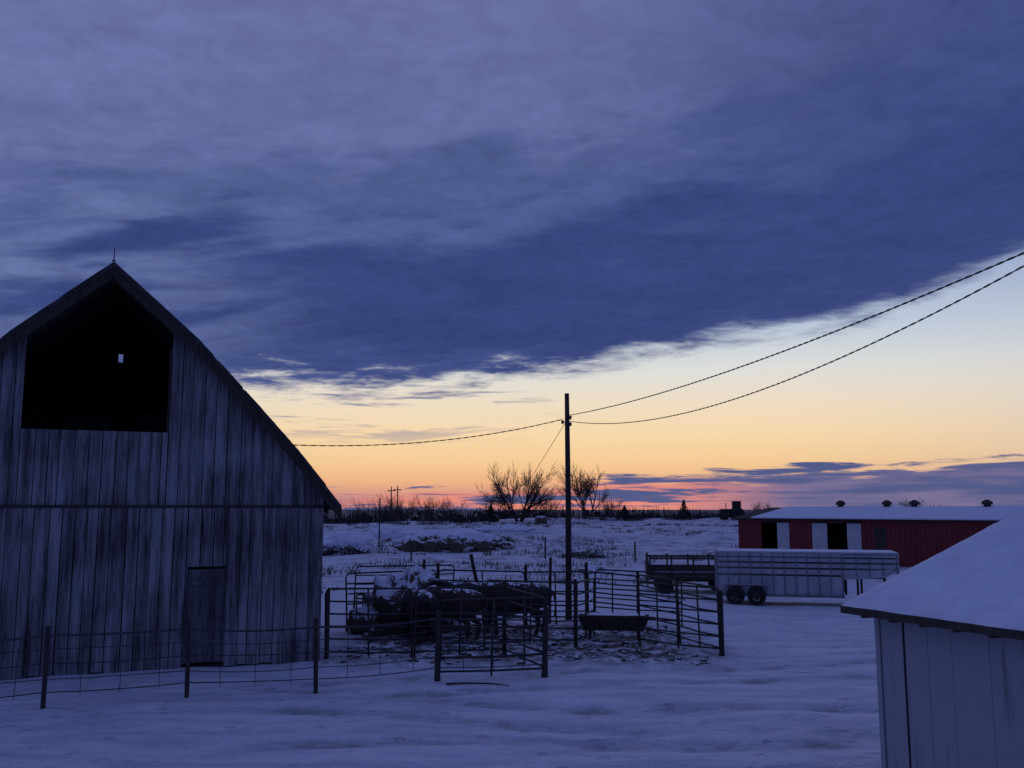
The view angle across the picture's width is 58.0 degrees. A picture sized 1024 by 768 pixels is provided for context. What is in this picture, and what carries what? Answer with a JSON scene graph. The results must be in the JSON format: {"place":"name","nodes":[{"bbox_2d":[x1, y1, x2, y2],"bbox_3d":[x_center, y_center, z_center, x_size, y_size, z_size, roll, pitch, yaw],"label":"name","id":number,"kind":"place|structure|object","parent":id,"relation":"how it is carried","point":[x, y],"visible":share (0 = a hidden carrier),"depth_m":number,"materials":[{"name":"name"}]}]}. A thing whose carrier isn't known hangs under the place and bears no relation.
{"place":"outdoors","nodes":[
{"label":"outdoors","id":0,"kind":"place"},
{"bbox_2d":[0,510,910,767],"bbox_3d":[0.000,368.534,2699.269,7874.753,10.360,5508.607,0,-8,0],"label":"snowy ground","id":1,"kind":"structure","parent":0,"point":[787,682],"depth_m":17.31,"materials":[{"name":"white snow"}]},
{"bbox_2d":[0,247,341,679],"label":"wooden barn","id":2,"kind":"structure","parent":1,"relation":"on","point":[164,475],"depth_m":20.72,"materials":[{"name":"grey wood"}]},
{"bbox_2d":[0,607,548,708],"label":"wire fence","id":3,"kind":"object","parent":1,"relation":"on","point":[188,642],"visible":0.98,"depth_m":17.74,"materials":[{"name":"grey metal"}]},
{"bbox_2d":[325,590,329,658],"bbox_3d":[-4.300,5.713,21.532,0.092,1.800,0.092,3,-8,-22],"label":"fence post","id":4,"kind":"object","parent":1,"relation":"on","point":[327,621],"visible":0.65,"depth_m":21.52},
{"bbox_2d":[323,539,369,555],"bbox_3d":[-12.414,11.751,64.912,5.646,1.672,2.801,0,-8,0],"label":"brush pile","id":5,"kind":"object","parent":1,"relation":"on","point":[351,550],"visible":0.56,"depth_m":64.78,"materials":[{"name":"brown plant"}]},
{"bbox_2d":[323,531,373,550],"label":"snow covered mound","id":6,"kind":"object","parent":1,"relation":"on","point":[356,539],"visible":0.82,"depth_m":72.23,"materials":[{"name":"white snow"}]},
{"bbox_2d":[340,496,374,522],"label":"bare deciduous tree","id":7,"kind":"object","parent":1,"relation":"on","point":[358,511],"visible":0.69,"depth_m":168.31,"materials":[{"name":"brown plant"}]},
{"bbox_2d":[324,587,412,658],"bbox_3d":[-3.340,5.606,21.510,2.178,1.728,0.101,-1,-8,8],"label":"corral panel","id":8,"kind":"object","parent":1,"relation":"on","point":[368,614],"visible":0.81,"depth_m":21.50,"materials":[{"name":"grey metal"}]},
{"bbox_2d":[350,494,394,522],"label":"bare deciduous tree","id":9,"kind":"object","parent":1,"relation":"on","point":[371,512],"visible":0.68,"depth_m":162.85,"materials":[{"name":"brown plant"}]},
{"bbox_2d":[378,498,380,547],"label":"fence post","id":10,"kind":"object","parent":1,"relation":"on","point":[379,525],"visible":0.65,"depth_m":73.09,"materials":[{"name":"wood"}]},
{"bbox_2d":[366,525,409,539],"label":"snow covered mound","id":11,"kind":"object","parent":1,"relation":"on","point":[392,532],"visible":0.88,"depth_m":82.05,"materials":[{"name":"white snow"}]},
{"bbox_2d":[345,569,436,631],"bbox_3d":[-3.474,6.296,26.857,2.775,1.737,0.101,3,-8,-20],"label":"corral panel","id":12,"kind":"object","parent":1,"relation":"on","point":[346,593],"visible":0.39,"depth_m":26.57,"materials":[{"name":"grey metal"}]},
{"bbox_2d":[375,492,418,520],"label":"bare deciduous tree","id":13,"kind":"object","parent":1,"relation":"on","point":[386,507],"visible":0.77,"depth_m":158.23,"materials":[{"name":"brown plant"}]},
{"bbox_2d":[353,564,454,607],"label":"corral panel","id":14,"kind":"object","parent":1,"relation":"on","point":[453,573],"visible":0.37,"depth_m":30.68,"materials":[{"name":"grey metal"}]},
{"bbox_2d":[388,496,419,520],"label":"bare deciduous tree","id":15,"kind":"object","parent":1,"relation":"on","point":[397,512],"visible":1,"depth_m":143.03,"materials":[{"name":"brown plant"}]},
{"bbox_2d":[347,565,470,637],"bbox_3d":[-3.066,6.164,26.393,3.044,1.953,2.733,5,-9,-33],"label":"hay bale","id":16,"kind":"object","parent":1,"relation":"on","point":[416,576],"visible":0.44,"depth_m":25.75},
{"bbox_2d":[402,540,415,551],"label":"round hay bale","id":17,"kind":"object","parent":1,"relation":"on","point":[406,546],"visible":0.91,"depth_m":69.48},
{"bbox_2d":[410,541,411,560],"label":"fence post","id":18,"kind":"object","parent":1,"relation":"on","point":[411,551],"visible":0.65,"depth_m":59.55,"materials":[{"name":"wood"}]},
{"bbox_2d":[401,588,439,642],"bbox_3d":[-2.557,6.162,24.828,0.795,1.315,2.594,3,-8,-22],"label":"black cow","id":19,"kind":"object","parent":1,"relation":"on","point":[425,606],"visible":0.68,"depth_m":23.99},
{"bbox_2d":[423,540,436,551],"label":"round hay bale","id":20,"kind":"object","parent":1,"relation":"on","point":[429,545],"visible":0.81,"depth_m":69.64},
{"bbox_2d":[409,497,451,520],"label":"bare deciduous tree","id":21,"kind":"object","parent":1,"relation":"on","point":[429,513],"visible":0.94,"depth_m":148.29,"materials":[{"name":"brown plant"}]},
{"bbox_2d":[411,493,453,520],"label":"bare deciduous tree","id":22,"kind":"object","parent":1,"relation":"on","point":[427,510],"visible":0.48,"depth_m":163.10,"materials":[{"name":"brown plant"}]},
{"bbox_2d":[391,533,479,552],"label":"snowy hay stack","id":23,"kind":"object","parent":1,"relation":"on","point":[445,542],"visible":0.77,"depth_m":70.43,"materials":[{"name":"white snow"}]},
{"bbox_2d":[437,563,439,578],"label":"fence post","id":24,"kind":"object","parent":1,"relation":"on","point":[438,566],"visible":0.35,"depth_m":27.48,"materials":[{"name":"brown wood"}]},
{"bbox_2d":[397,589,487,638],"bbox_3d":[-1.886,6.146,24.847,2.674,1.356,0.820,-3,-8,20],"label":"brown cow","id":25,"kind":"object","parent":1,"relation":"on","point":[454,606],"visible":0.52,"depth_m":24.44},
{"bbox_2d":[435,494,467,520],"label":"bare deciduous tree","id":26,"kind":"object","parent":1,"relation":"on","point":[454,509],"visible":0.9,"depth_m":148.43,"materials":[{"name":"brown plant"}]},
{"bbox_2d":[390,529,514,545],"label":"snow covered mound","id":27,"kind":"object","parent":1,"relation":"on","point":[470,534],"visible":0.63,"depth_m":74.79,"materials":[{"name":"white snow"}]},
{"bbox_2d":[450,541,463,552],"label":"round hay bale","id":28,"kind":"object","parent":1,"relation":"on","point":[455,546],"visible":0.83,"depth_m":69.62},
{"bbox_2d":[414,586,505,657],"bbox_3d":[-1.212,5.595,21.591,2.206,1.702,0.095,2,-8,-14],"label":"corral panel","id":29,"kind":"object","parent":1,"relation":"on","point":[459,625],"visible":0.72,"depth_m":21.57,"materials":[{"name":"grey metal"}]},
{"bbox_2d":[422,579,501,628],"bbox_3d":[-1.284,6.321,26.548,2.769,1.464,0.820,2,-8,-16],"label":"black cow","id":30,"kind":"object","parent":1,"relation":"on","point":[440,583],"visible":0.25,"depth_m":26.32},
{"bbox_2d":[469,554,483,623],"bbox_3d":[-0.997,6.300,27.862,0.619,2.324,0.117,-2,-8,12],"label":"fence post","id":31,"kind":"object","parent":1,"relation":"on","point":[473,567],"visible":0.35,"depth_m":27.95,"materials":[{"name":"brown wood"}]},
{"bbox_2d":[446,682,509,685],"bbox_3d":[-0.679,5.932,18.252,1.269,0.077,0.072,-1,-8,10],"label":"fallen stick","id":32,"kind":"object","parent":1,"relation":"on","point":[457,683],"visible":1,"depth_m":18.25,"materials":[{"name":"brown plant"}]},
{"bbox_2d":[438,569,525,624],"bbox_3d":[-0.878,6.431,27.651,2.720,1.783,0.097,2,-8,-15],"label":"corral panel","id":33,"kind":"object","parent":1,"relation":"on","point":[481,571],"visible":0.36,"depth_m":27.71,"materials":[{"name":"grey metal"}]},
{"bbox_2d":[475,540,489,551],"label":"round hay bale","id":34,"kind":"object","parent":1,"relation":"on","point":[481,545],"visible":0.82,"depth_m":70.29},
{"bbox_2d":[483,505,498,521],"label":"evergreen tree","id":35,"kind":"object","parent":1,"relation":"on","point":[488,516],"visible":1,"depth_m":114.62,"materials":[{"name":"green plant"}]},
{"bbox_2d":[439,597,543,680],"bbox_3d":[-0.411,5.313,19.201,2.266,1.725,0.127,1,-8,-6],"label":"corral panel","id":36,"kind":"object","parent":1,"relation":"on","point":[493,613],"visible":0.94,"depth_m":19.21,"materials":[{"name":"grey metal"}]},
{"bbox_2d":[470,537,513,549],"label":"snowy hay stack","id":37,"kind":"object","parent":1,"relation":"on","point":[498,544],"visible":0.48,"depth_m":72.06,"materials":[{"name":"white snow"}]},
{"bbox_2d":[479,492,505,514],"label":"bare deciduous tree","id":38,"kind":"object","parent":1,"relation":"on","point":[486,507],"visible":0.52,"depth_m":124.81,"materials":[{"name":"brown plant"}]},
{"bbox_2d":[483,532,518,542],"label":"brush pile","id":39,"kind":"object","parent":1,"relation":"on","point":[508,539],"visible":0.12,"depth_m":79.08,"materials":[{"name":"brown plant"}]},
{"bbox_2d":[502,581,505,652],"bbox_3d":[-0.180,5.663,21.891,0.092,1.950,0.092,-3,-8,22],"label":"fence post","id":40,"kind":"object","parent":1,"relation":"on","point":[504,583],"visible":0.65,"depth_m":21.92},
{"bbox_2d":[471,524,537,532],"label":"snow covered mound","id":41,"kind":"object","parent":1,"relation":"on","point":[508,528],"visible":0.85,"depth_m":90.12,"materials":[{"name":"white snow"}]},
{"bbox_2d":[457,582,556,634],"bbox_3d":[-0.149,6.257,25.782,2.807,1.423,0.861,1,-8,-4],"label":"black cow","id":42,"kind":"object","parent":1,"relation":"on","point":[526,588],"visible":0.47,"depth_m":25.54},
{"bbox_2d":[474,460,560,521],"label":"bare deciduous tree","id":43,"kind":"object","parent":1,"relation":"on","point":[535,495],"visible":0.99,"depth_m":116.58,"materials":[{"name":"brown plant"}]},
{"bbox_2d":[338,624,709,665],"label":"frozen mud clods","id":44,"kind":"object","parent":1,"relation":"on","point":[576,657],"visible":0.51,"depth_m":22.82,"materials":[{"name":"brown soil"}]},
{"bbox_2d":[505,587,543,666],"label":"corral panel","id":45,"kind":"object","parent":1,"relation":"on","point":[523,605],"visible":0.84,"depth_m":20.62,"materials":[{"name":"grey metal"}]},
{"bbox_2d":[483,580,573,646],"bbox_3d":[0.467,5.863,23.483,2.426,1.771,0.081,1,-8,-7],"label":"corral panel","id":46,"kind":"object","parent":1,"relation":"on","point":[530,604],"visible":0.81,"depth_m":23.51,"materials":[{"name":"grey metal"}]},
{"bbox_2d":[322,521,738,600],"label":"dry grass tufts","id":47,"kind":"object","parent":1,"relation":"on","point":[490,551],"visible":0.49,"depth_m":66.84,"materials":[{"name":"brown plant"}]},
{"bbox_2d":[323,510,746,524],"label":"hedge shrubs","id":48,"kind":"object","parent":1,"relation":"on","point":[635,517],"visible":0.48,"depth_m":121.31,"materials":[{"name":"brown plant"}]},
{"bbox_2d":[535,516,546,523],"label":"round hay bale","id":49,"kind":"object","parent":1,"relation":"on","point":[541,519],"visible":0.64,"depth_m":106.95},
{"bbox_2d":[544,537,545,558],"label":"fence post","id":50,"kind":"object","parent":1,"relation":"on","point":[544,547],"visible":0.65,"depth_m":61.07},
{"bbox_2d":[543,598,547,676],"bbox_3d":[0.700,5.396,19.304,0.092,1.800,0.092,3,-8,-22],"label":"fence post","id":51,"kind":"object","parent":1,"relation":"on","point":[544,602],"visible":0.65,"depth_m":19.37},
{"bbox_2d":[534,499,563,517],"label":"bare deciduous tree","id":52,"kind":"object","parent":1,"relation":"on","point":[549,509],"visible":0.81,"depth_m":148.58,"materials":[{"name":"brown plant"}]},
{"bbox_2d":[548,557,551,623],"bbox_3d":[1.173,6.481,28.592,0.145,2.202,0.100,0,-8,0],"label":"fence post","id":53,"kind":"object","parent":1,"relation":"on","point":[550,569],"visible":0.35,"depth_m":28.62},
{"bbox_2d":[525,571,585,624],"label":"corral panel","id":54,"kind":"object","parent":1,"relation":"on","point":[555,591],"visible":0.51,"depth_m":27.62,"materials":[{"name":"grey metal"}]},
{"bbox_2d":[561,393,571,619],"bbox_3d":[1.813,4.114,30.328,0.327,7.661,0.226,-4,-9,27],"label":"utility pole","id":55,"kind":"object","parent":1,"relation":"on","point":[568,542],"visible":0.94,"depth_m":30.25,"materials":[{"name":"brown wood"}]},
{"bbox_2d":[294,419,562,445],"bbox_3d":[-2.510,1.419,28.087,9.853,1.202,0.026,5,-9,-31],"label":"power line","id":56,"kind":"object","parent":55,"relation":"attached to","point":[425,441],"visible":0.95,"depth_m":27.93,"materials":[{"name":"black metal"}]},
{"bbox_2d":[468,424,564,578],"bbox_3d":[-0.199,5.239,36.437,0.016,6.411,13.018,2,-8,-18],"label":"guy wire","id":57,"kind":"object","parent":55,"relation":"attached to","point":[519,496],"visible":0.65,"depth_m":34.84,"materials":[{"name":"black metal"}]},
{"bbox_2d":[570,252,1023,414],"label":"power line","id":58,"kind":"object","parent":55,"relation":"attached to","point":[978,272],"visible":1,"depth_m":16.28,"materials":[{"name":"black metal"}]},
{"bbox_2d":[570,265,1023,423],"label":"power line","id":59,"kind":"object","parent":55,"relation":"attached to","point":[976,291],"visible":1,"depth_m":16.20,"materials":[{"name":"black metal"}]},
{"bbox_2d":[573,579,576,647],"bbox_3d":[1.620,5.956,23.618,0.092,1.900,0.092,-3,-8,22],"label":"fence post","id":60,"kind":"object","parent":1,"relation":"on","point":[574,611],"visible":0.65,"depth_m":23.59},
{"bbox_2d":[553,463,609,518],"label":"bare deciduous tree","id":61,"kind":"object","parent":1,"relation":"on","point":[584,489],"visible":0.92,"depth_m":122.98,"materials":[{"name":"brown plant"}]},
{"bbox_2d":[558,549,610,558],"bbox_3d":[5.015,12.187,64.947,4.134,1.107,2.803,0,-8,0],"label":"brush pile","id":62,"kind":"object","parent":1,"relation":"on","point":[586,553],"visible":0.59,"depth_m":64.96,"materials":[{"name":"brown plant"}]},
{"bbox_2d":[576,578,594,647],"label":"corral panel","id":63,"kind":"object","parent":1,"relation":"on","point":[585,603],"visible":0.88,"depth_m":24.73,"materials":[{"name":"grey metal"}]},
{"bbox_2d":[585,562,587,578],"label":"fence post","id":64,"kind":"object","parent":1,"relation":"on","point":[586,568],"visible":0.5,"depth_m":27.57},
{"bbox_2d":[578,565,615,572],"bbox_3d":[4.609,10.240,51.086,2.310,0.488,1.598,0,-8,0],"label":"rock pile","id":65,"kind":"object","parent":1,"relation":"on","point":[592,567],"visible":0.59,"depth_m":50.76,"materials":[{"name":"white snow"}]},
{"bbox_2d":[591,495,627,516],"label":"bare deciduous tree","id":66,"kind":"object","parent":1,"relation":"on","point":[612,508],"visible":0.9,"depth_m":148.47,"materials":[{"name":"brown plant"}]},
{"bbox_2d":[587,571,637,612],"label":"corral panel","id":67,"kind":"object","parent":1,"relation":"on","point":[612,584],"visible":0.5,"depth_m":26.99,"materials":[{"name":"grey metal"}]},
{"bbox_2d":[578,612,648,639],"bbox_3d":[2.750,6.574,24.947,1.900,0.715,0.800,-1,-8,8],"label":"feed trough","id":68,"kind":"object","parent":1,"relation":"on","point":[610,621],"visible":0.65,"depth_m":24.67,"materials":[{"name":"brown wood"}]},
{"bbox_2d":[616,506,632,520],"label":"evergreen tree","id":69,"kind":"object","parent":1,"relation":"on","point":[624,513],"visible":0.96,"depth_m":119.65,"materials":[{"name":"plant"}]},
{"bbox_2d":[323,504,940,522],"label":"distant treeline","id":70,"kind":"object","parent":1,"relation":"on","point":[541,513],"visible":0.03,"depth_m":318.13,"materials":[{"name":"black plant"}]},
{"bbox_2d":[634,541,635,561],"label":"fence post","id":71,"kind":"object","parent":1,"relation":"on","point":[634,551],"visible":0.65,"depth_m":60.04,"materials":[{"name":"brown wood"}]},
{"bbox_2d":[636,571,639,612],"bbox_3d":[3.620,6.350,26.491,0.092,1.950,0.092,3,-8,-22],"label":"fence post","id":72,"kind":"object","parent":1,"relation":"on","point":[637,573],"visible":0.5,"depth_m":26.55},
{"bbox_2d":[595,569,682,625],"bbox_3d":[3.904,6.659,28.668,2.750,1.784,0.076,-2,-8,13],"label":"corral panel","id":73,"kind":"object","parent":1,"relation":"on","point":[681,611],"visible":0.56,"depth_m":28.70,"materials":[{"name":"grey metal"}]},
{"bbox_2d":[637,574,677,642],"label":"corral panel","id":74,"kind":"object","parent":1,"relation":"on","point":[657,599],"visible":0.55,"depth_m":25.27,"materials":[{"name":"grey metal"}]},
{"bbox_2d":[637,582,721,655],"bbox_3d":[4.144,5.869,23.105,2.461,1.697,0.075,-7,-11,44],"label":"corral panel","id":75,"kind":"object","parent":1,"relation":"on","point":[677,620],"visible":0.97,"depth_m":23.07,"materials":[{"name":"grey metal"}]},
{"bbox_2d":[645,552,718,593],"bbox_3d":[8.672,8.472,41.612,5.310,1.830,2.300,-1,-8,4],"label":"farm wagon","id":76,"kind":"object","parent":1,"relation":"on","point":[696,573],"visible":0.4,"depth_m":40.71,"materials":[{"name":"brown wood"}]},
{"bbox_2d":[677,499,691,519],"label":"evergreen tree","id":77,"kind":"object","parent":1,"relation":"on","point":[683,505],"visible":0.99,"depth_m":119.72,"materials":[{"name":"plant"}]},
{"bbox_2d":[676,580,720,647],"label":"corral panel","id":78,"kind":"object","parent":1,"relation":"on","point":[697,618],"visible":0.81,"depth_m":23.34,"materials":[{"name":"grey metal"}]},
{"bbox_2d":[719,590,724,655],"bbox_3d":[5.070,5.872,22.317,0.092,1.750,0.092,3,-8,-22],"label":"fence post","id":79,"kind":"object","parent":1,"relation":"on","point":[722,622],"visible":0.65,"depth_m":22.29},
{"bbox_2d":[719,501,744,519],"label":"parked tractor","id":80,"kind":"object","parent":1,"relation":"on","point":[736,510],"visible":0.91,"depth_m":116.51,"materials":[{"name":"metal"}]},
{"bbox_2d":[750,499,771,511],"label":"bare deciduous tree","id":81,"kind":"object","parent":1,"relation":"on","point":[757,506],"visible":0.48,"depth_m":124.04,"materials":[{"name":"brown plant"}]},
{"bbox_2d":[714,548,899,604],"bbox_3d":[11.552,7.663,36.503,6.825,2.160,2.540,-2,-8,15],"label":"livestock trailer","id":82,"kind":"object","parent":1,"relation":"on","point":[754,575],"visible":0.94,"depth_m":35.78,"materials":[{"name":"white paint"}]},
{"bbox_2d":[732,499,1023,566],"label":"red machine shed","id":83,"kind":"structure","parent":1,"relation":"on","point":[913,534],"depth_m":57.12,"materials":[{"name":"metal"}]},
{"bbox_2d":[777,523,861,549],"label":"sliding doors","id":84,"kind":"structure","parent":83,"relation":"in","point":[819,530],"depth_m":58.80,"materials":[{"name":"white metal"}]},
{"bbox_2d":[897,498,924,505],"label":"bare deciduous tree","id":85,"kind":"object","parent":1,"relation":"on","point":[906,504],"visible":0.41,"depth_m":138.84,"materials":[{"name":"brown plant"}]},
{"bbox_2d":[840,509,1023,767],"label":"white outbuilding","id":86,"kind":"structure","parent":1,"relation":"on","point":[949,632],"depth_m":10.37,"materials":[{"name":"white painted wood boards"},{"name":"snow"}]},
{"bbox_2d":[0,0,1023,509],"label":"sky","id":87,"kind":"structure","parent":0,"point":[396,222],"materials":[{"name":"blue"}]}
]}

